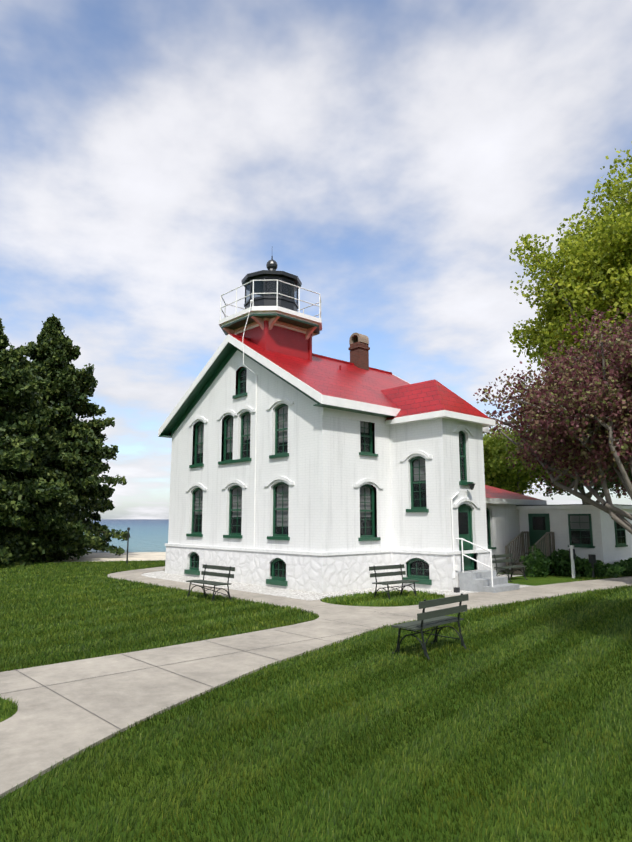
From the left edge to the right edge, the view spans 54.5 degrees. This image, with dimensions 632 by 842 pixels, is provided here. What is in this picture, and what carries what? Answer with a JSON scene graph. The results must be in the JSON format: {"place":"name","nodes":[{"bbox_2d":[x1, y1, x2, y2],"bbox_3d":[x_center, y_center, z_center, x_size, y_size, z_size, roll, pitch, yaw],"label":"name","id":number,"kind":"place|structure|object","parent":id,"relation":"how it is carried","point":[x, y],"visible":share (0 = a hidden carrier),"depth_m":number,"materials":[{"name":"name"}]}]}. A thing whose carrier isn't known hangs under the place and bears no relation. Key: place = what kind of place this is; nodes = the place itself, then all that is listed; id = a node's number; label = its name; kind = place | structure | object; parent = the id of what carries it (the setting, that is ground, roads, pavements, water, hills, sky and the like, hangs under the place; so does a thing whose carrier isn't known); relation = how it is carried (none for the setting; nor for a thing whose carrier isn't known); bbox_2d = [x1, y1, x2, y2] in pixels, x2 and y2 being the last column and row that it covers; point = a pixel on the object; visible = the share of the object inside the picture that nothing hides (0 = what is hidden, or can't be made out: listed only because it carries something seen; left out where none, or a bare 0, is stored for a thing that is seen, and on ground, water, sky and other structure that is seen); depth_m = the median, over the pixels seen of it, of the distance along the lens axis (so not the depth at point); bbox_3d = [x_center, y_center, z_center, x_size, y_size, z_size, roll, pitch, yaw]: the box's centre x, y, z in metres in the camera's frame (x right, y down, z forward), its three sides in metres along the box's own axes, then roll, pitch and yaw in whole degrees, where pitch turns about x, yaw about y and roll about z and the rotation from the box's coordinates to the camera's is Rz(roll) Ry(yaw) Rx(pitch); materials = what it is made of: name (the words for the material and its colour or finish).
{"place":"outdoors","nodes":[
{"label":"outdoors","id":0,"kind":"place"},
{"bbox_2d":[0,699,17,721],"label":"lawn island","id":1,"kind":"structure","parent":0,"point":[7,716],"depth_m":6.33,"materials":[{"name":"green plant"}]},
{"bbox_2d":[22,552,165,562],"bbox_3d":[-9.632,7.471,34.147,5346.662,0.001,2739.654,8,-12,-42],"label":"beach sand","id":2,"kind":"structure","parent":0,"point":[140,556],"depth_m":32.11,"materials":[{"name":"beige sand"}]},
{"bbox_2d":[87,519,168,552],"bbox_3d":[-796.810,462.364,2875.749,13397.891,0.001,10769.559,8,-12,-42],"label":"lake water","id":3,"kind":"structure","parent":0,"point":[148,535],"depth_m":85.81,"materials":[{"name":"blue liquid"}]},
{"bbox_2d":[168,350,391,575],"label":"lighthouse walls","id":4,"kind":"structure","parent":0,"point":[324,466],"depth_m":18.93,"materials":[{"name":"white paint"}]},
{"bbox_2d":[158,333,495,437],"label":"roof","id":5,"kind":"structure","parent":4,"relation":"on","point":[350,390],"depth_m":19.38,"materials":[{"name":"red metal"}]},
{"bbox_2d":[219,256,321,562],"bbox_3d":[-1.751,-0.709,21.518,3.547,11.670,3.170,8,-12,-42],"label":"lighthouse tower lantern","id":6,"kind":"object","parent":5,"relation":"on","point":[280,324],"visible":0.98,"depth_m":21.29,"materials":[{"name":"metal"}]},
{"bbox_2d":[246,278,296,301],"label":"lantern glazing","id":7,"kind":"structure","parent":6,"relation":"attached to","point":[271,287],"depth_m":21.50,"materials":[{"name":"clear glass"}]},
{"bbox_2d":[339,333,369,369],"bbox_3d":[1.245,-2.497,23.882,0.796,2.450,3.019,-5,-10,27],"label":"chimney","id":8,"kind":"object","parent":5,"relation":"on","point":[359,348],"visible":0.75,"depth_m":24.73,"materials":[{"name":"brick"}]},
{"bbox_2d":[0,560,631,841],"bbox_3d":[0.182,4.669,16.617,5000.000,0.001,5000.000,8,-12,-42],"label":"lawn","id":9,"kind":"structure","parent":0,"point":[540,580],"depth_m":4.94,"materials":[{"name":"green plant"}]},
{"bbox_2d":[0,318,73,564],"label":"cedar","id":10,"kind":"object","parent":9,"relation":"on","point":[18,386],"depth_m":26.67,"materials":[{"name":"green plant"}]},
{"bbox_2d":[0,450,86,565],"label":"cedar","id":11,"kind":"object","parent":9,"relation":"on","point":[59,522],"depth_m":27.62,"materials":[{"name":"green plant"}]},
{"bbox_2d":[2,405,114,550],"bbox_3d":[-17.942,2.164,37.430,9.571,11.735,10.768,8,-12,-42],"label":"cedar","id":12,"kind":"object","parent":9,"relation":"on","point":[87,508],"visible":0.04,"depth_m":36.98,"materials":[{"name":"green plant"}]},
{"bbox_2d":[6,314,129,560],"bbox_3d":[-13.520,0.737,31.815,7.536,12.647,8.049,8,-12,-42],"label":"cedar","id":13,"kind":"object","parent":9,"relation":"on","point":[77,440],"depth_m":30.89,"materials":[{"name":"green plant"}]},
{"bbox_2d":[126,527,129,563],"bbox_3d":[-8.387,5.565,27.337,0.140,1.620,0.140,8,-12,-42],"label":"post","id":14,"kind":"object","parent":9,"relation":"on","point":[128,528],"visible":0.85,"depth_m":27.34,"materials":[{"name":"grey metal"}]},
{"bbox_2d":[186,564,234,600],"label":"park bench","id":15,"kind":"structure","parent":9,"relation":"on","point":[214,583],"depth_m":15.30,"materials":[{"name":"grey wood"}]},
{"bbox_2d":[165,546,392,592],"bbox_3d":[0.125,5.210,22.304,7.700,1.330,8.600,8,-12,-42],"label":"stone foundation","id":16,"kind":"object","parent":9,"relation":"on","point":[323,574],"visible":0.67,"depth_m":18.00,"materials":[{"name":"white stone"}]},
{"bbox_2d":[165,367,491,585],"bbox_3d":[0.789,1.932,22.072,7.795,6.970,10.670,8,-12,-42],"label":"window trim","id":17,"kind":"structure","parent":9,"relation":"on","point":[418,569],"depth_m":18.59,"materials":[{"name":"white paint"}]},
{"bbox_2d":[141,570,528,600],"bbox_3d":[2.252,5.659,22.861,14.420,0.001,12.550,8,-12,-42],"label":"gravel strip","id":18,"kind":"object","parent":9,"relation":"on","point":[288,593],"depth_m":17.44,"materials":[{"name":"grey gravel"}]},
{"bbox_2d":[322,592,432,606],"bbox_3d":[1.812,4.417,15.174,3.270,0.030,2.224,8,-12,-42],"label":"grass patch","id":19,"kind":"object","parent":9,"relation":"on","point":[370,605],"visible":0.12,"depth_m":14.19,"materials":[{"name":"green plant"}]},
{"bbox_2d":[369,564,418,600],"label":"bench","id":20,"kind":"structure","parent":19,"relation":"on","point":[388,583],"depth_m":15.40,"materials":[{"name":"grey wood"}]},
{"bbox_2d":[391,593,469,660],"bbox_3d":[1.737,3.080,9.316,0.712,0.855,1.320,-9,-13,43],"label":"park bench","id":21,"kind":"object","parent":9,"relation":"on","point":[434,619],"visible":0.92,"depth_m":9.16,"materials":[{"name":"wood"}]},
{"bbox_2d":[392,551,490,590],"bbox_3d":[3.808,4.607,18.538,2.200,1.330,2.000,8,-12,-42],"label":"stone foundation","id":22,"kind":"object","parent":9,"relation":"on","point":[441,573],"visible":0.46,"depth_m":17.50,"materials":[{"name":"white stone"}]},
{"bbox_2d":[390,418,487,575],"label":"entrance bay wall","id":23,"kind":"structure","parent":22,"relation":"on","point":[438,440],"depth_m":18.26,"materials":[{"name":"white paint"}]},
{"bbox_2d":[451,483,519,592],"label":"entrance steps","id":24,"kind":"structure","parent":9,"relation":"on","point":[491,581],"depth_m":17.20,"materials":[{"name":"grey paint"}]},
{"bbox_2d":[490,556,520,572],"bbox_3d":[5.038,6.049,26.024,4.890,0.850,6.980,8,-12,-42],"label":"annex foundation","id":25,"kind":"object","parent":9,"relation":"on","point":[499,565],"depth_m":23.11,"materials":[{"name":"grey concrete"}]},
{"bbox_2d":[374,501,522,556],"bbox_3d":[5.023,4.630,26.238,4.850,2.320,6.900,8,-12,-42],"label":"brick annex","id":26,"kind":"object","parent":25,"relation":"on","point":[504,525],"visible":0.23,"depth_m":23.68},
{"bbox_2d":[371,485,546,549],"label":"annex roof","id":27,"kind":"structure","parent":26,"relation":"on","point":[494,495],"depth_m":24.21,"materials":[{"name":"red paint"}]},
{"bbox_2d":[492,553,527,581],"bbox_3d":[6.391,4.825,20.218,1.300,0.855,0.712,8,-12,-42],"label":"park bench","id":28,"kind":"object","parent":9,"relation":"on","point":[510,555],"visible":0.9,"depth_m":20.26,"materials":[{"name":"grey wood"}]},
{"bbox_2d":[505,531,555,573],"bbox_3d":[8.059,4.929,23.031,1.710,1.515,1.100,8,-12,-42],"label":"wooden porch stair","id":29,"kind":"object","parent":9,"relation":"on","point":[547,541],"visible":0.65,"depth_m":23.13,"materials":[{"name":"brown wood"}]},
{"bbox_2d":[505,425,631,503],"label":"tree","id":30,"kind":"object","parent":9,"relation":"on","point":[601,488],"depth_m":38.96,"materials":[{"name":"plant"}]},
{"bbox_2d":[516,504,631,572],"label":"annex building","id":31,"kind":"structure","parent":9,"relation":"on","point":[585,530],"depth_m":22.89,"materials":[{"name":"white paint"}]},
{"bbox_2d":[519,544,631,577],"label":"shrubs","id":32,"kind":"object","parent":9,"relation":"on","point":[538,563],"visible":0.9,"depth_m":21.40,"materials":[{"name":"green plant"}]},
{"bbox_2d":[569,545,595,577],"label":"posts","id":33,"kind":"object","parent":9,"relation":"on","point":[592,559],"visible":0.94,"depth_m":21.06,"materials":[{"name":"white paint"}]},
{"bbox_2d":[0,566,631,798],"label":"concrete path","id":34,"kind":"structure","parent":0,"point":[44,729],"depth_m":7.87,"materials":[{"name":"grey concrete"}]},
{"bbox_2d":[0,0,631,518],"label":"sky","id":35,"kind":"structure","parent":0,"point":[391,158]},
{"bbox_2d":[483,426,583,495],"bbox_3d":[11.545,3.881,35.908,7.394,7.855,7.742,8,-12,-42],"label":"tree","id":36,"kind":"object","parent":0,"point":[499,473],"depth_m":35.05,"materials":[{"name":"green plant"}]},
{"bbox_2d":[473,307,631,533],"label":"crabapple","id":37,"kind":"object","parent":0,"point":[560,381],"depth_m":19.48,"materials":[{"name":"purple plant"}]},
{"bbox_2d":[508,141,631,388],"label":"maple","id":38,"kind":"object","parent":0,"point":[603,247],"depth_m":27.18,"materials":[{"name":"green plant"}]}
]}

